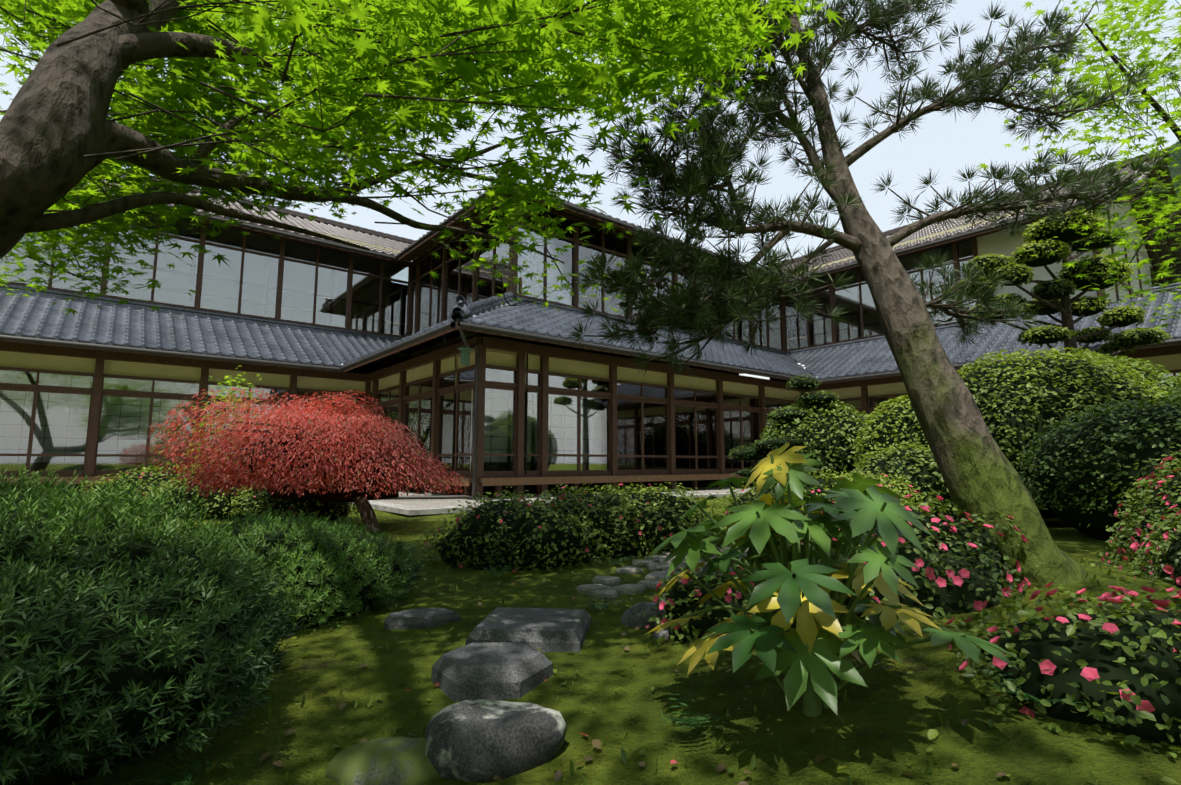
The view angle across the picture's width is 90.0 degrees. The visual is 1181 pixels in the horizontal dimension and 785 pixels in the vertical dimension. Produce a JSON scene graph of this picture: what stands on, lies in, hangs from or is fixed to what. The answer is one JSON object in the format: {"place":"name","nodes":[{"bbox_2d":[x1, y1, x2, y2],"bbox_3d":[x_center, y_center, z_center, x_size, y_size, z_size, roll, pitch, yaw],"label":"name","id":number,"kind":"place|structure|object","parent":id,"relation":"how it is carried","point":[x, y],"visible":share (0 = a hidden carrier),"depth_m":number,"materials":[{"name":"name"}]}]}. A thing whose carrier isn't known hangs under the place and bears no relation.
{"place":"outdoors","nodes":[
{"label":"outdoors","id":0,"kind":"place"},
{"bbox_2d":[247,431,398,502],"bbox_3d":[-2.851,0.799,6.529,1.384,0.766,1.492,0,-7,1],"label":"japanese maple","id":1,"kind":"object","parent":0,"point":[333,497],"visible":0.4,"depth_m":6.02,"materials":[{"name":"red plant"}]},
{"bbox_2d":[77,487,744,514],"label":"house kerb stones","id":2,"kind":"object","parent":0,"point":[397,508],"visible":0.19,"depth_m":8.63,"materials":[{"name":"grey stone"}]},
{"bbox_2d":[75,485,755,507],"bbox_3d":[-4.094,2.155,12.268,33.592,0.035,10.710,1,-7,-12],"label":"house gravel strip","id":3,"kind":"object","parent":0,"point":[424,503],"visible":0.1,"depth_m":10.91,"materials":[{"name":"grey gravel"}]},
{"bbox_2d":[0,0,847,318],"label":"maple","id":4,"kind":"object","parent":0,"point":[692,28],"depth_m":2.21,"materials":[{"name":"green plant"}]},
{"bbox_2d":[0,388,879,470],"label":"house shoji screens","id":5,"kind":"object","parent":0,"point":[152,437],"depth_m":12.52,"materials":[{"name":"white paper"}]},
{"bbox_2d":[458,336,473,365],"bbox_3d":[-2.262,-0.835,10.698,0.296,0.680,0.281,0,-7,1],"label":"hanging lantern","id":6,"kind":"object","parent":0,"point":[464,355],"visible":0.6,"depth_m":10.61,"materials":[{"name":"green metal"}]},
{"bbox_2d":[0,190,975,485],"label":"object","id":7,"kind":"object","parent":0,"point":[414,254],"visible":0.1,"depth_m":13.57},
{"bbox_2d":[456,348,526,356],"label":"house ceilings","id":8,"kind":"object","parent":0,"point":[497,351],"visible":0.12,"depth_m":11.71,"materials":[{"name":"brown wood"}]},
{"bbox_2d":[0,213,1179,407],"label":"house interior walls","id":9,"kind":"structure","parent":0,"point":[365,285],"depth_m":17.61,"materials":[{"name":"beige paint"}]},
{"bbox_2d":[0,180,1180,497],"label":"house timber frame","id":10,"kind":"object","parent":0,"point":[98,392],"visible":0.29,"depth_m":14.00,"materials":[{"name":"brown wood"}]},
{"bbox_2d":[0,194,1178,470],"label":"window glass","id":11,"kind":"object","parent":10,"relation":"in","point":[596,426],"visible":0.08,"depth_m":14.91,"materials":[{"name":"clear glass"}]},
{"bbox_2d":[0,193,1180,400],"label":"roof eaves","id":12,"kind":"object","parent":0,"point":[126,368],"visible":0.12,"depth_m":14.12,"materials":[{"name":"brown wood"}]},
{"bbox_2d":[0,183,1180,499],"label":"house gutters","id":13,"kind":"object","parent":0,"point":[390,349],"visible":0.62,"depth_m":12.94,"materials":[{"name":"brown metal"}]},
{"bbox_2d":[0,0,1180,379],"label":"sky","id":14,"kind":"structure","parent":0,"point":[943,145],"materials":[{"name":"white"}]},
{"bbox_2d":[74,196,1152,309],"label":"house plaster walls","id":15,"kind":"structure","parent":0,"point":[996,243],"depth_m":17.01,"materials":[{"name":"beige paint"}]},
{"bbox_2d":[65,496,1180,784],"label":"mossy ground","id":16,"kind":"structure","parent":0,"point":[879,732],"depth_m":1.56,"materials":[{"name":"green plant"}]},
{"bbox_2d":[0,463,301,784],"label":"yew shrub","id":17,"kind":"object","parent":16,"relation":"on","point":[259,637],"visible":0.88,"depth_m":1.37,"materials":[{"name":"green plant"}]},
{"bbox_2d":[159,368,269,469],"bbox_3d":[-5.689,0.699,8.963,1.259,2.236,1.381,0,-7,1],"label":"shrub","id":18,"kind":"object","parent":16,"relation":"on","point":[234,391],"visible":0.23,"depth_m":9.11,"materials":[{"name":"green plant"}]},
{"bbox_2d":[74,453,358,518],"bbox_3d":[-4.934,1.225,7.879,4.233,0.844,1.526,-2,-7,17],"label":"azalea hedge","id":19,"kind":"object","parent":16,"relation":"on","point":[167,485],"depth_m":7.38,"materials":[{"name":"green plant"}]},
{"bbox_2d":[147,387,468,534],"bbox_3d":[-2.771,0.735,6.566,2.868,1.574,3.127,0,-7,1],"label":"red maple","id":20,"kind":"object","parent":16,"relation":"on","point":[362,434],"depth_m":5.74,"materials":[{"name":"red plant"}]},
{"bbox_2d":[195,505,427,634],"bbox_3d":[-1.530,0.826,2.974,1.360,0.497,1.300,0,-7,1],"label":"yew shrub","id":21,"kind":"object","parent":16,"relation":"on","point":[300,523],"visible":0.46,"depth_m":2.70,"materials":[{"name":"green plant"}]},
{"bbox_2d":[325,736,440,784],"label":"mossy garden rocks","id":22,"kind":"object","parent":16,"relation":"on","point":[398,760],"visible":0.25,"depth_m":1.35,"materials":[{"name":"stone"}]},
{"bbox_2d":[0,282,871,495],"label":"wooden posts","id":23,"kind":"object","parent":16,"relation":"on","point":[370,367],"visible":0.1,"depth_m":16.51,"materials":[{"name":"brown wood"}]},
{"bbox_2d":[0,283,1180,379],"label":"roof tiles","id":24,"kind":"object","parent":23,"relation":"on","point":[35,314],"visible":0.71,"depth_m":14.12,"materials":[{"name":"grey tile"}]},
{"bbox_2d":[1152,282,1180,294],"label":"house tile","id":25,"kind":"object","parent":23,"relation":"on","point":[1170,289],"depth_m":20.94,"materials":[{"name":"grey tile"}]},
{"bbox_2d":[424,699,566,782],"bbox_3d":[-0.234,0.854,1.424,0.353,0.175,0.241,0,-7,1],"label":"stepping stone","id":26,"kind":"object","parent":16,"relation":"on","point":[479,740],"visible":0.9,"depth_m":1.36,"materials":[{"name":"stone"}]},
{"bbox_2d":[384,601,668,702],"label":"stepping stones","id":27,"kind":"object","parent":16,"relation":"on","point":[498,656],"visible":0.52,"depth_m":2.16,"materials":[{"name":"grey stone"}]},
{"bbox_2d":[417,478,734,573],"bbox_3d":[0.020,0.960,4.480,2.441,0.597,1.293,5,-9,-39],"label":"hedge","id":28,"kind":"object","parent":16,"relation":"on","point":[600,546],"depth_m":4.10,"materials":[{"name":"green plant"}]},
{"bbox_2d":[0,213,1180,784],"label":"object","id":29,"kind":"object","parent":16,"relation":"on","point":[1100,657],"visible":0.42,"depth_m":3.02,"materials":[{"name":"green plant"}]},
{"bbox_2d":[728,374,840,477],"bbox_3d":[3.371,0.758,9.246,2.394,2.104,1.175,0,-7,1],"label":"layered conifer","id":30,"kind":"object","parent":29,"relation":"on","point":[774,412],"depth_m":9.22,"materials":[{"name":"green plant"}]},
{"bbox_2d":[846,441,956,513],"bbox_3d":[3.379,0.896,6.318,1.317,0.739,1.260,0,-7,1],"label":"round shrub","id":31,"kind":"object","parent":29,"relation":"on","point":[889,454],"visible":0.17,"depth_m":5.98,"materials":[{"name":"green plant"}]},
{"bbox_2d":[756,349,1180,476],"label":"round shrub","id":32,"kind":"object","parent":29,"relation":"on","point":[1174,381],"visible":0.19,"depth_m":8.68,"materials":[{"name":"green plant"}]},
{"bbox_2d":[761,450,1180,757],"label":"azalea","id":33,"kind":"object","parent":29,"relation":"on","point":[1108,607],"depth_m":1.75,"materials":[{"name":"green plant"}]},
{"bbox_2d":[852,346,1171,469],"bbox_3d":[5.078,0.275,7.240,3.273,1.606,2.562,0,-7,1],"label":"trimmed bush","id":34,"kind":"object","parent":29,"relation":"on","point":[1079,382],"visible":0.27,"depth_m":6.59,"materials":[{"name":"green plant"}]},
{"bbox_2d":[1018,384,1180,517],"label":"dark round shrub","id":35,"kind":"object","parent":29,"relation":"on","point":[1168,401],"visible":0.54,"depth_m":5.00,"materials":[{"name":"green plant"}]},
{"bbox_2d":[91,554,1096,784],"bbox_3d":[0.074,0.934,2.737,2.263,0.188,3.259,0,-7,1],"label":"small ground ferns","id":36,"kind":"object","parent":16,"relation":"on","point":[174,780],"visible":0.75,"depth_m":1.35,"materials":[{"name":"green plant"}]},
{"bbox_2d":[72,528,1177,784],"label":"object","id":37,"kind":"object","parent":16,"relation":"on","point":[932,734],"visible":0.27,"depth_m":1.49,"materials":[{"name":"green plant"}]},
{"bbox_2d":[577,546,748,603],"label":"stepping stones","id":38,"kind":"object","parent":16,"relation":"on","point":[598,587],"visible":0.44,"depth_m":3.25,"materials":[{"name":"grey stone"}]},
{"bbox_2d":[643,564,759,644],"bbox_3d":[0.486,0.828,2.312,0.567,0.333,0.480,0,-7,1],"label":"azalea","id":39,"kind":"object","parent":16,"relation":"on","point":[679,602],"depth_m":2.22,"materials":[{"name":"green plant"}]},
{"bbox_2d":[703,469,931,529],"bbox_3d":[2.205,1.004,5.422,2.270,0.650,1.472,3,-7,-23],"label":"azalea","id":40,"kind":"object","parent":16,"relation":"on","point":[905,484],"depth_m":5.38,"materials":[{"name":"green plant"}]},
{"bbox_2d":[646,442,1023,716],"bbox_3d":[0.541,0.521,1.504,0.808,0.790,0.779,0,-7,1],"label":"fatsia","id":41,"kind":"object","parent":16,"relation":"on","point":[817,621],"depth_m":1.33,"materials":[{"name":"green plant"}]},
{"bbox_2d":[566,0,1173,583],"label":"pine","id":42,"kind":"object","parent":16,"relation":"on","point":[727,117],"depth_m":2.89,"materials":[{"name":"green plant"}]},
{"bbox_2d":[958,209,1172,358],"bbox_3d":[8.925,-0.633,10.990,3.682,5.296,2.255,0,-7,1],"label":"pine tree","id":43,"kind":"object","parent":16,"relation":"on","point":[1073,286],"depth_m":10.98,"materials":[{"name":"green plant"}]},
{"bbox_2d":[82,147,1180,302],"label":"upper roof tiles","id":44,"kind":"object","parent":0,"point":[350,232],"visible":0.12,"depth_m":19.28,"materials":[{"name":"grey tile"}]},
{"bbox_2d":[762,0,1180,333],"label":"maple","id":45,"kind":"object","parent":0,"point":[1115,34],"depth_m":4.11,"materials":[{"name":"green plant"}]},
{"bbox_2d":[1098,141,1180,286],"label":"distant wooded hill","id":46,"kind":"structure","parent":0,"point":[1175,171],"depth_m":69.04,"materials":[{"name":"green plant"}]}
]}

